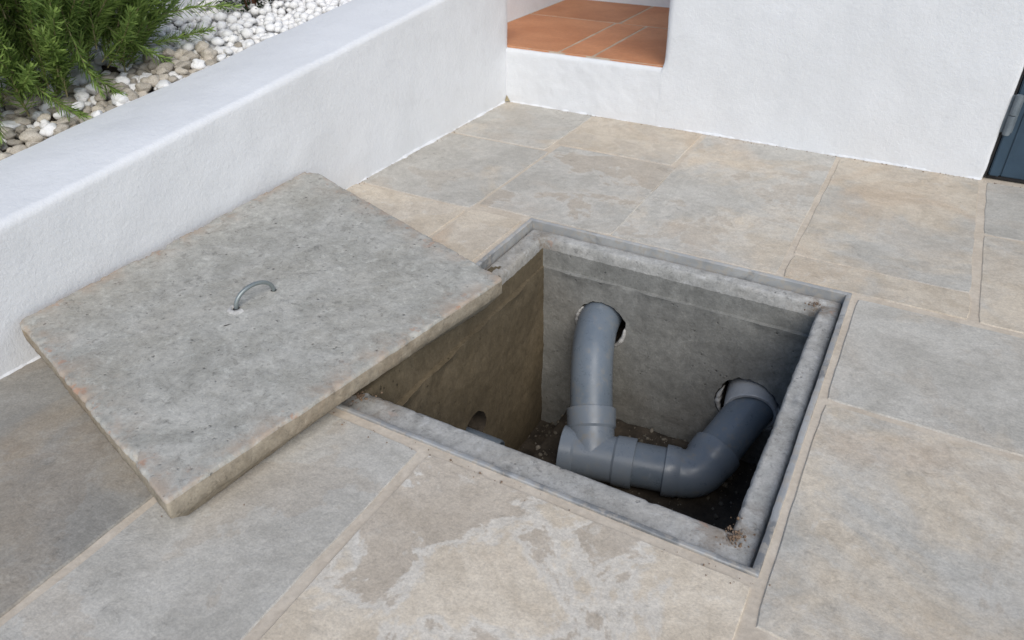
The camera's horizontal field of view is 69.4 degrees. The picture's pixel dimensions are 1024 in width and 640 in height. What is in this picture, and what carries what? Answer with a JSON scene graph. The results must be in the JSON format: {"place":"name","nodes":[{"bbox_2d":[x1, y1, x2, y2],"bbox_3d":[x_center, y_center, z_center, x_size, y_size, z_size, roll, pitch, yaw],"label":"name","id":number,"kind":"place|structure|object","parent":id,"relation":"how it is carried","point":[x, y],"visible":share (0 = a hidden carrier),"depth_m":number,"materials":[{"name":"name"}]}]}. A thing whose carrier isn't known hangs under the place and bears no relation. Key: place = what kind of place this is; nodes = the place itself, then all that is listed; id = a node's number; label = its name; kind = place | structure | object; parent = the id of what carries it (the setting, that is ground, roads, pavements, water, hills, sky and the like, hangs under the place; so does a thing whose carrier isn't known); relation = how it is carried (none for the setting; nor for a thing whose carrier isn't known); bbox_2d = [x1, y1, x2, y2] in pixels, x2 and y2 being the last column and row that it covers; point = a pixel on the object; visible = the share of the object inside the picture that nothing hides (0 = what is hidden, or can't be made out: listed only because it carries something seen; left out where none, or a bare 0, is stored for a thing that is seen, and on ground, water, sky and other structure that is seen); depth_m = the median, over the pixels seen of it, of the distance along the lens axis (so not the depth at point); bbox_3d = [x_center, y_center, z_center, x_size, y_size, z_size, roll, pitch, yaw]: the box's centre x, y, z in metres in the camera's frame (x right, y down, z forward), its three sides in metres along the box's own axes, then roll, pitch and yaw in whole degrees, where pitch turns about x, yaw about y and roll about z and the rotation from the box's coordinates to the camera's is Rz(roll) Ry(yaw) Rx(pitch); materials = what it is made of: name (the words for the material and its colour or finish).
{"place":"outdoors","nodes":[
{"label":"outdoors","id":0,"kind":"place"},
{"bbox_2d":[3,0,338,152],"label":"planter soil","id":1,"kind":"structure","parent":0,"point":[111,69],"depth_m":2.02,"materials":[{"name":"soil"}]},
{"bbox_2d":[0,144,8,151],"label":"pebble","id":2,"kind":"object","parent":1,"relation":"on","point":[4,148],"visible":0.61,"depth_m":1.62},
{"bbox_2d":[0,117,14,121],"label":"pebble","id":3,"kind":"object","parent":1,"relation":"on","point":[5,118],"visible":0.2,"depth_m":1.73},
{"bbox_2d":[1,110,13,116],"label":"pebble","id":4,"kind":"object","parent":1,"relation":"on","point":[4,113],"visible":0.51,"depth_m":1.77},
{"bbox_2d":[0,120,20,130],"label":"pebble","id":5,"kind":"object","parent":1,"relation":"on","point":[11,124],"visible":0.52,"depth_m":1.67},
{"bbox_2d":[5,102,16,110],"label":"pebble","id":6,"kind":"object","parent":1,"relation":"on","point":[9,107],"visible":0.45,"depth_m":1.81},
{"bbox_2d":[5,114,16,118],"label":"pebble","id":7,"kind":"object","parent":1,"relation":"on","point":[11,116],"visible":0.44,"depth_m":1.76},
{"bbox_2d":[7,138,23,146],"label":"pebble","id":8,"kind":"object","parent":1,"relation":"on","point":[12,142],"visible":0.74,"depth_m":1.64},
{"bbox_2d":[3,130,16,139],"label":"pebble","id":9,"kind":"object","parent":8,"relation":"on","point":[10,134],"visible":0.98,"depth_m":1.63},
{"bbox_2d":[9,145,26,153],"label":"pebble","id":10,"kind":"object","parent":1,"relation":"on","point":[16,149],"visible":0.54,"depth_m":1.60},
{"bbox_2d":[12,97,34,108],"bbox_3d":[-1.175,-0.518,1.780,0.052,0.036,0.038,1,34,2],"label":"pebble","id":11,"kind":"object","parent":1,"relation":"on","point":[25,102],"visible":0.42,"depth_m":1.77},
{"bbox_2d":[25,108,37,118],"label":"pebble","id":12,"kind":"object","parent":1,"relation":"on","point":[32,110],"visible":0.34,"depth_m":1.76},
{"bbox_2d":[25,127,39,132],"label":"pebble","id":13,"kind":"object","parent":1,"relation":"on","point":[34,129],"visible":0.34,"depth_m":1.64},
{"bbox_2d":[25,141,41,147],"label":"pebble","id":14,"kind":"object","parent":1,"relation":"on","point":[27,143],"visible":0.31,"depth_m":1.61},
{"bbox_2d":[31,110,50,120],"bbox_3d":[-1.120,-0.483,1.760,0.042,0.034,0.037,-24,21,-31],"label":"pebble","id":15,"kind":"object","parent":1,"relation":"on","point":[35,115],"visible":0.5,"depth_m":1.75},
{"bbox_2d":[39,119,49,128],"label":"pebble","id":16,"kind":"object","parent":1,"relation":"on","point":[43,123],"visible":0.55,"depth_m":1.67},
{"bbox_2d":[39,122,56,137],"bbox_3d":[-1.033,-0.425,1.652,0.041,0.028,0.043,9,35,14],"label":"pebble","id":17,"kind":"object","parent":1,"relation":"on","point":[47,129],"visible":0.78,"depth_m":1.64,"materials":[{"name":"stone"}]},
{"bbox_2d":[39,101,57,110],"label":"pebble","id":18,"kind":"object","parent":1,"relation":"on","point":[44,107],"visible":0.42,"depth_m":1.78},
{"bbox_2d":[53,110,68,119],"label":"pebble","id":19,"kind":"object","parent":1,"relation":"on","point":[56,116],"visible":0.68,"depth_m":1.71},
{"bbox_2d":[53,123,69,134],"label":"pebble","id":20,"kind":"object","parent":1,"relation":"on","point":[60,127],"visible":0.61,"depth_m":1.64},
{"bbox_2d":[61,96,74,101],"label":"pebble","id":21,"kind":"object","parent":1,"relation":"on","point":[70,98],"visible":0.37,"depth_m":1.81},
{"bbox_2d":[72,101,84,110],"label":"pebble","id":22,"kind":"object","parent":1,"relation":"on","point":[80,104],"visible":0.82,"depth_m":1.75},
{"bbox_2d":[78,116,90,122],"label":"pebble","id":23,"kind":"object","parent":1,"relation":"on","point":[81,120],"visible":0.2,"depth_m":1.71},
{"bbox_2d":[81,106,91,114],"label":"pebble","id":24,"kind":"object","parent":1,"relation":"on","point":[87,109],"visible":0.65,"depth_m":1.77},
{"bbox_2d":[90,96,96,105],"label":"pebble","id":25,"kind":"object","parent":1,"relation":"on","point":[92,101],"visible":0.36,"depth_m":1.80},
{"bbox_2d":[91,104,104,110],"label":"pebble","id":26,"kind":"object","parent":1,"relation":"on","point":[97,107],"visible":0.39,"depth_m":1.76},
{"bbox_2d":[96,101,107,107],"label":"pebble","id":27,"kind":"object","parent":1,"relation":"on","point":[104,103],"visible":0.48,"depth_m":1.79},
{"bbox_2d":[94,92,106,101],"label":"pebble","id":28,"kind":"object","parent":27,"relation":"on","point":[97,97],"visible":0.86,"depth_m":1.79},
{"bbox_2d":[100,75,115,82],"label":"pebble","id":29,"kind":"object","parent":1,"relation":"on","point":[109,76],"visible":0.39,"depth_m":1.88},
{"bbox_2d":[106,92,111,101],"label":"pebble","id":30,"kind":"object","parent":1,"relation":"on","point":[108,98],"visible":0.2,"depth_m":1.82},
{"bbox_2d":[98,84,110,93],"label":"pebble","id":31,"kind":"object","parent":30,"relation":"on","point":[102,86],"visible":0.26,"depth_m":1.82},
{"bbox_2d":[104,104,117,111],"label":"pebble","id":32,"kind":"object","parent":1,"relation":"on","point":[109,107],"visible":0.28,"depth_m":1.75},
{"bbox_2d":[0,0,242,145],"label":"rosemary bush","id":33,"kind":"object","parent":1,"relation":"on","point":[129,28],"visible":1,"depth_m":1.73,"materials":[{"name":"plant"}]},
{"bbox_2d":[114,76,130,84],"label":"pebble","id":34,"kind":"object","parent":1,"relation":"on","point":[124,79],"visible":0.48,"depth_m":1.85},
{"bbox_2d":[117,64,128,71],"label":"pebble","id":35,"kind":"object","parent":1,"relation":"on","point":[121,69],"visible":0.78,"depth_m":1.94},
{"bbox_2d":[126,68,136,73],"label":"pebble","id":36,"kind":"object","parent":1,"relation":"on","point":[132,71],"visible":0.4,"depth_m":1.95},
{"bbox_2d":[130,78,137,83],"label":"pebble","id":37,"kind":"object","parent":1,"relation":"on","point":[133,81],"visible":0.56,"depth_m":1.90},
{"bbox_2d":[135,69,147,75],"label":"pebble","id":38,"kind":"object","parent":1,"relation":"on","point":[139,72],"visible":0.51,"depth_m":1.94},
{"bbox_2d":[137,63,146,70],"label":"pebble","id":39,"kind":"object","parent":1,"relation":"on","point":[142,66],"visible":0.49,"depth_m":1.98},
{"bbox_2d":[147,75,159,86],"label":"pebble","id":40,"kind":"object","parent":1,"relation":"on","point":[153,80],"visible":0.67,"depth_m":1.84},
{"bbox_2d":[155,62,174,73],"bbox_3d":[-0.900,-0.655,1.924,0.036,0.032,0.051,8,34,13],"label":"pebble","id":41,"kind":"object","parent":1,"relation":"on","point":[169,66],"visible":0.71,"depth_m":1.91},
{"bbox_2d":[0,0,351,90],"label":"pebble bed","id":42,"kind":"object","parent":1,"relation":"on","point":[232,27],"visible":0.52,"depth_m":2.21,"materials":[{"name":"gravel"}]},
{"bbox_2d":[162,48,174,56],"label":"pebble","id":43,"kind":"object","parent":42,"relation":"on","point":[167,52],"visible":0.66,"depth_m":2.01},
{"bbox_2d":[216,0,273,12],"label":"dwarf shrub","id":44,"kind":"object","parent":42,"relation":"on","point":[242,2],"visible":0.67,"depth_m":2.31,"materials":[{"name":"green plant"}]},
{"bbox_2d":[173,49,184,59],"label":"pebble","id":45,"kind":"object","parent":1,"relation":"on","point":[178,53],"visible":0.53,"depth_m":1.99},
{"bbox_2d":[188,69,200,72],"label":"pebble","id":46,"kind":"object","parent":1,"relation":"on","point":[192,70],"visible":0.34,"depth_m":1.93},
{"bbox_2d":[191,59,205,68],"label":"pebble","id":47,"kind":"object","parent":46,"relation":"on","point":[198,64],"visible":0.97,"depth_m":1.93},
{"bbox_2d":[205,60,215,65],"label":"pebble","id":48,"kind":"object","parent":1,"relation":"on","point":[210,62],"visible":0.33,"depth_m":1.96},
{"bbox_2d":[214,46,227,54],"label":"pebble","id":49,"kind":"object","parent":1,"relation":"on","point":[219,50],"visible":0.31,"depth_m":2.04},
{"bbox_2d":[216,54,225,61],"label":"pebble","id":50,"kind":"object","parent":1,"relation":"on","point":[220,57],"visible":0.92,"depth_m":1.96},
{"bbox_2d":[233,42,242,47],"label":"pebble","id":51,"kind":"object","parent":1,"relation":"on","point":[238,44],"visible":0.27,"depth_m":2.07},
{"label":"pebble","id":52,"kind":"object","parent":1,"relation":"on","visible":0},
{"bbox_2d":[137,91,148,97],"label":"pebble","id":53,"kind":"object","parent":52,"relation":"on","point":[141,93],"visible":0.23,"depth_m":1.81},
{"bbox_2d":[135,82,151,91],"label":"pebble","id":54,"kind":"object","parent":53,"relation":"on","point":[142,86],"visible":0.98,"depth_m":1.82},
{"label":"pebble","id":55,"kind":"object","parent":1,"relation":"on","visible":0},
{"bbox_2d":[0,126,13,137],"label":"pebble","id":56,"kind":"object","parent":55,"relation":"on","point":[6,129],"visible":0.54,"depth_m":1.65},
{"label":"pebble","id":57,"kind":"object","parent":1,"relation":"on","visible":0},
{"bbox_2d":[13,117,31,124],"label":"pebble","id":58,"kind":"object","parent":57,"relation":"on","point":[22,120],"visible":0.87,"depth_m":1.69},
{"label":"pebble","id":59,"kind":"object","parent":1,"relation":"on","visible":0},
{"bbox_2d":[37,113,50,122],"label":"pebble","id":60,"kind":"object","parent":59,"relation":"on","point":[46,116],"visible":0.81,"depth_m":1.70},
{"label":"pebble","id":61,"kind":"object","parent":1,"relation":"on","visible":0},
{"bbox_2d":[2,90,13,102],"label":"pebble","id":62,"kind":"object","parent":61,"relation":"on","point":[8,97],"visible":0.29,"depth_m":1.81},
{"bbox_2d":[0,102,1023,639],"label":"paving","id":63,"kind":"structure","parent":0,"point":[900,514],"depth_m":1.15,"materials":[{"name":"stone"}]},
{"bbox_2d":[20,172,501,517],"bbox_3d":[-0.462,-0.032,1.479,0.690,0.127,0.948,17,37,24],"label":"chamber lid","id":64,"kind":"object","parent":63,"relation":"on","point":[196,369],"visible":1,"depth_m":1.38,"materials":[{"name":"stone"}]},
{"bbox_2d":[161,109,1020,585],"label":"dirt specks","id":65,"kind":"object","parent":63,"relation":"on","point":[685,131],"visible":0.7,"depth_m":1.27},
{"bbox_2d":[335,218,851,577],"bbox_3d":[0.135,0.188,1.854,1.130,0.663,1.189,17,37,24],"label":"inspection chamber","id":66,"kind":"object","parent":63,"relation":"in","point":[694,334],"visible":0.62,"depth_m":1.77,"materials":[{"name":"concrete"}]},
{"bbox_2d":[466,427,504,445],"bbox_3d":[-0.121,0.305,1.866,0.199,0.083,0.072,15,36,21],"label":"pipe stub","id":67,"kind":"object","parent":66,"relation":"in","point":[484,435],"visible":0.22,"depth_m":1.84,"materials":[{"name":"grey plastic"}]},
{"bbox_2d":[556,302,777,497],"bbox_3d":[0.368,0.194,1.830,0.549,0.338,0.477,17,37,24],"label":"waste pipe","id":68,"kind":"object","parent":66,"relation":"on","point":[593,447],"visible":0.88,"depth_m":1.77,"materials":[{"name":"grey plastic"}]},
{"bbox_2d":[507,0,668,67],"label":"terracotta floor","id":69,"kind":"structure","parent":0,"point":[624,32],"depth_m":2.87,"materials":[{"name":"tile"}]},
{"label":"pebble","id":70,"kind":"object","parent":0,"visible":0},
{"bbox_2d":[0,153,10,159],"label":"pebble","id":71,"kind":"object","parent":70,"relation":"on","point":[3,156],"visible":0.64,"depth_m":1.55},
{"label":"pebble","id":72,"kind":"object","parent":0,"visible":0},
{"bbox_2d":[19,130,44,142],"bbox_3d":[-1.055,-0.402,1.625,0.054,0.031,0.036,-4,34,-6],"label":"pebble","id":73,"kind":"object","parent":72,"relation":"on","point":[29,135],"visible":0.9,"depth_m":1.61,"materials":[{"name":"stone"}]},
{"label":"pebble","id":74,"kind":"object","parent":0,"visible":0},
{"bbox_2d":[15,125,26,133],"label":"pebble","id":75,"kind":"object","parent":74,"relation":"on","point":[20,129],"visible":0.69,"depth_m":1.65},
{"label":"pebble","id":76,"kind":"object","parent":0,"visible":0},
{"bbox_2d":[56,117,76,125],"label":"pebble","id":77,"kind":"object","parent":76,"relation":"on","point":[71,122],"visible":0.74,"depth_m":1.68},
{"label":"pebble","id":78,"kind":"object","parent":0,"visible":0},
{"bbox_2d":[14,107,28,116],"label":"pebble","id":79,"kind":"object","parent":78,"relation":"on","point":[18,110],"visible":0.73,"depth_m":1.74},
{"label":"pebble","id":80,"kind":"object","parent":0,"visible":0},
{"bbox_2d":[91,110,102,117],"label":"pebble","id":81,"kind":"object","parent":80,"relation":"on","point":[96,113],"visible":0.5,"depth_m":1.69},
{"label":"pebble","id":82,"kind":"object","parent":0,"visible":0},
{"bbox_2d":[29,95,42,106],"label":"pebble","id":83,"kind":"object","parent":82,"relation":"on","point":[37,98],"visible":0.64,"depth_m":1.79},
{"label":"pebble","id":84,"kind":"object","parent":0,"visible":0},
{"bbox_2d":[74,91,89,101],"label":"pebble","id":85,"kind":"object","parent":84,"relation":"on","point":[82,96],"visible":0.94,"depth_m":1.79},
{"label":"pebble","id":86,"kind":"object","parent":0,"visible":0},
{"bbox_2d":[111,92,128,104],"bbox_3d":[-0.939,-0.532,1.777,0.044,0.029,0.043,17,37,24],"label":"pebble","id":87,"kind":"object","parent":86,"relation":"on","point":[120,98],"visible":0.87,"depth_m":1.76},
{"label":"pebble","id":88,"kind":"object","parent":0,"visible":0},
{"bbox_2d":[73,88,87,93],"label":"pebble","id":89,"kind":"object","parent":88,"relation":"on","point":[75,90],"visible":0.58,"depth_m":1.82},
{"label":"pebble","id":90,"kind":"object","parent":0,"visible":0},
{"bbox_2d":[63,84,79,93],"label":"pebble","id":91,"kind":"object","parent":90,"relation":"on","point":[71,89],"visible":0.54,"depth_m":1.84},
{"label":"pebble","id":92,"kind":"object","parent":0,"visible":0},
{"bbox_2d":[122,88,138,100],"bbox_3d":[-0.928,-0.544,1.790,0.051,0.034,0.035,24,41,32],"label":"pebble","id":93,"kind":"object","parent":92,"relation":"on","point":[131,94],"visible":0.73,"depth_m":1.78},
{"label":"pebble","id":94,"kind":"object","parent":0,"visible":0},
{"bbox_2d":[85,83,99,95],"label":"pebble","id":95,"kind":"object","parent":94,"relation":"on","point":[90,89],"visible":0.48,"depth_m":1.83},
{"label":"pebble","id":96,"kind":"object","parent":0,"visible":0},
{"bbox_2d":[113,82,130,90],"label":"pebble","id":97,"kind":"object","parent":96,"relation":"on","point":[123,85],"visible":0.44,"depth_m":1.82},
{"label":"pebble","id":98,"kind":"object","parent":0,"visible":0},
{"bbox_2d":[74,72,89,84],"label":"pebble","id":99,"kind":"object","parent":98,"relation":"on","point":[80,80],"visible":0.73,"depth_m":1.89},
{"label":"pebble","id":100,"kind":"object","parent":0,"visible":0},
{"bbox_2d":[71,69,81,76],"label":"pebble","id":101,"kind":"object","parent":100,"relation":"on","point":[74,73],"visible":0.37,"depth_m":1.92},
{"label":"pebble","id":102,"kind":"object","parent":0,"visible":0},
{"bbox_2d":[155,80,170,88],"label":"pebble","id":103,"kind":"object","parent":102,"relation":"on","point":[161,83],"visible":0.62,"depth_m":1.82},
{"label":"pebble","id":104,"kind":"object","parent":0,"visible":0},
{"bbox_2d":[140,77,152,88],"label":"pebble","id":105,"kind":"object","parent":104,"relation":"on","point":[144,79],"visible":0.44,"depth_m":1.84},
{"label":"pebble","id":106,"kind":"object","parent":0,"visible":0},
{"bbox_2d":[168,75,178,82],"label":"pebble","id":107,"kind":"object","parent":106,"relation":"on","point":[173,79],"visible":0.76,"depth_m":1.85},
{"label":"pebble","id":108,"kind":"object","parent":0,"visible":0},
{"bbox_2d":[159,74,169,80],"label":"pebble","id":109,"kind":"object","parent":108,"relation":"on","point":[164,76],"visible":0.55,"depth_m":1.85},
{"label":"pebble","id":110,"kind":"object","parent":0,"visible":0},
{"bbox_2d":[156,67,169,74],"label":"pebble","id":111,"kind":"object","parent":110,"relation":"on","point":[162,70],"visible":0.76,"depth_m":1.90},
{"label":"pebble","id":112,"kind":"object","parent":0,"visible":0},
{"bbox_2d":[175,67,187,74],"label":"pebble","id":113,"kind":"object","parent":112,"relation":"on","point":[180,71],"visible":1,"depth_m":1.90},
{"label":"pebble","id":114,"kind":"object","parent":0,"visible":0},
{"bbox_2d":[147,59,160,69],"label":"pebble","id":115,"kind":"object","parent":114,"relation":"on","point":[151,65],"visible":0.71,"depth_m":1.95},
{"label":"pebble","id":116,"kind":"object","parent":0,"visible":0},
{"bbox_2d":[174,61,191,69],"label":"pebble","id":117,"kind":"object","parent":116,"relation":"on","point":[186,65],"visible":0.73,"depth_m":1.92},
{"label":"pebble","id":118,"kind":"object","parent":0,"visible":0},
{"bbox_2d":[142,54,154,62],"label":"pebble","id":119,"kind":"object","parent":118,"relation":"on","point":[147,59],"visible":0.53,"depth_m":1.99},
{"label":"pebble","id":120,"kind":"object","parent":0,"visible":0},
{"bbox_2d":[178,55,189,60],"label":"pebble","id":121,"kind":"object","parent":120,"relation":"on","point":[184,58],"visible":0.61,"depth_m":1.97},
{"label":"pebble","id":122,"kind":"object","parent":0,"visible":0},
{"bbox_2d":[183,51,199,59],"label":"pebble","id":123,"kind":"object","parent":122,"relation":"on","point":[192,55],"visible":0.62,"depth_m":1.98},
{"label":"pebble","id":124,"kind":"object","parent":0,"visible":0},
{"bbox_2d":[201,48,217,59],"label":"pebble","id":125,"kind":"object","parent":124,"relation":"on","point":[206,53],"visible":0.84,"depth_m":1.98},
{"label":"pebble","id":126,"kind":"object","parent":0,"visible":0},
{"bbox_2d":[223,48,232,55],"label":"pebble","id":127,"kind":"object","parent":126,"relation":"on","point":[228,51],"visible":1,"depth_m":2.00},
{"label":"pebble","id":128,"kind":"object","parent":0,"visible":0},
{"bbox_2d":[195,40,209,53],"bbox_3d":[-0.856,-0.755,2.047,0.042,0.034,0.042,0,34,1],"label":"pebble","id":129,"kind":"object","parent":128,"relation":"on","point":[200,46],"visible":0.77,"depth_m":2.03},
{"label":"pebble","id":130,"kind":"object","parent":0,"visible":0},
{"bbox_2d":[242,39,254,49],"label":"pebble","id":131,"kind":"object","parent":130,"relation":"on","point":[246,43],"visible":0.66,"depth_m":2.02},
{"label":"pebble","id":132,"kind":"object","parent":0,"visible":0},
{"bbox_2d":[251,34,259,39],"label":"pebble","id":133,"kind":"object","parent":132,"relation":"on","point":[256,37],"visible":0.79,"depth_m":2.07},
{"label":"ground","id":134,"kind":"structure","parent":0,"visible":0},
{"bbox_2d":[1,0,208,79],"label":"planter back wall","id":135,"kind":"structure","parent":134,"relation":"on","point":[184,3],"depth_m":2.35,"materials":[{"name":"paint"}]},
{"bbox_2d":[0,0,507,378],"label":"planter wall","id":136,"kind":"structure","parent":134,"relation":"on","point":[345,96],"depth_m":1.77,"materials":[{"name":"paint"}]},
{"bbox_2d":[507,0,562,21],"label":"passage wall","id":137,"kind":"structure","parent":134,"relation":"on","point":[516,9],"depth_m":3.11,"materials":[{"name":"paint"}]},
{"bbox_2d":[505,0,1023,179],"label":"house wall","id":138,"kind":"structure","parent":134,"relation":"on","point":[928,85],"depth_m":2.22,"materials":[{"name":"paint"}]},
{"bbox_2d":[983,68,1023,182],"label":"metal door","id":139,"kind":"structure","parent":138,"relation":"attached to","point":[1007,163],"depth_m":2.08,"materials":[{"name":"black metal"}]},
{"bbox_2d":[1000,113,1023,179],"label":"door panel","id":140,"kind":"structure","parent":139,"relation":"in","point":[1013,167],"depth_m":2.09,"materials":[{"name":"teal paint"}]},
{"bbox_2d":[593,0,1023,94],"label":"passage wall","id":141,"kind":"structure","parent":134,"relation":"on","point":[661,3],"depth_m":3.29,"materials":[{"name":"paint"}]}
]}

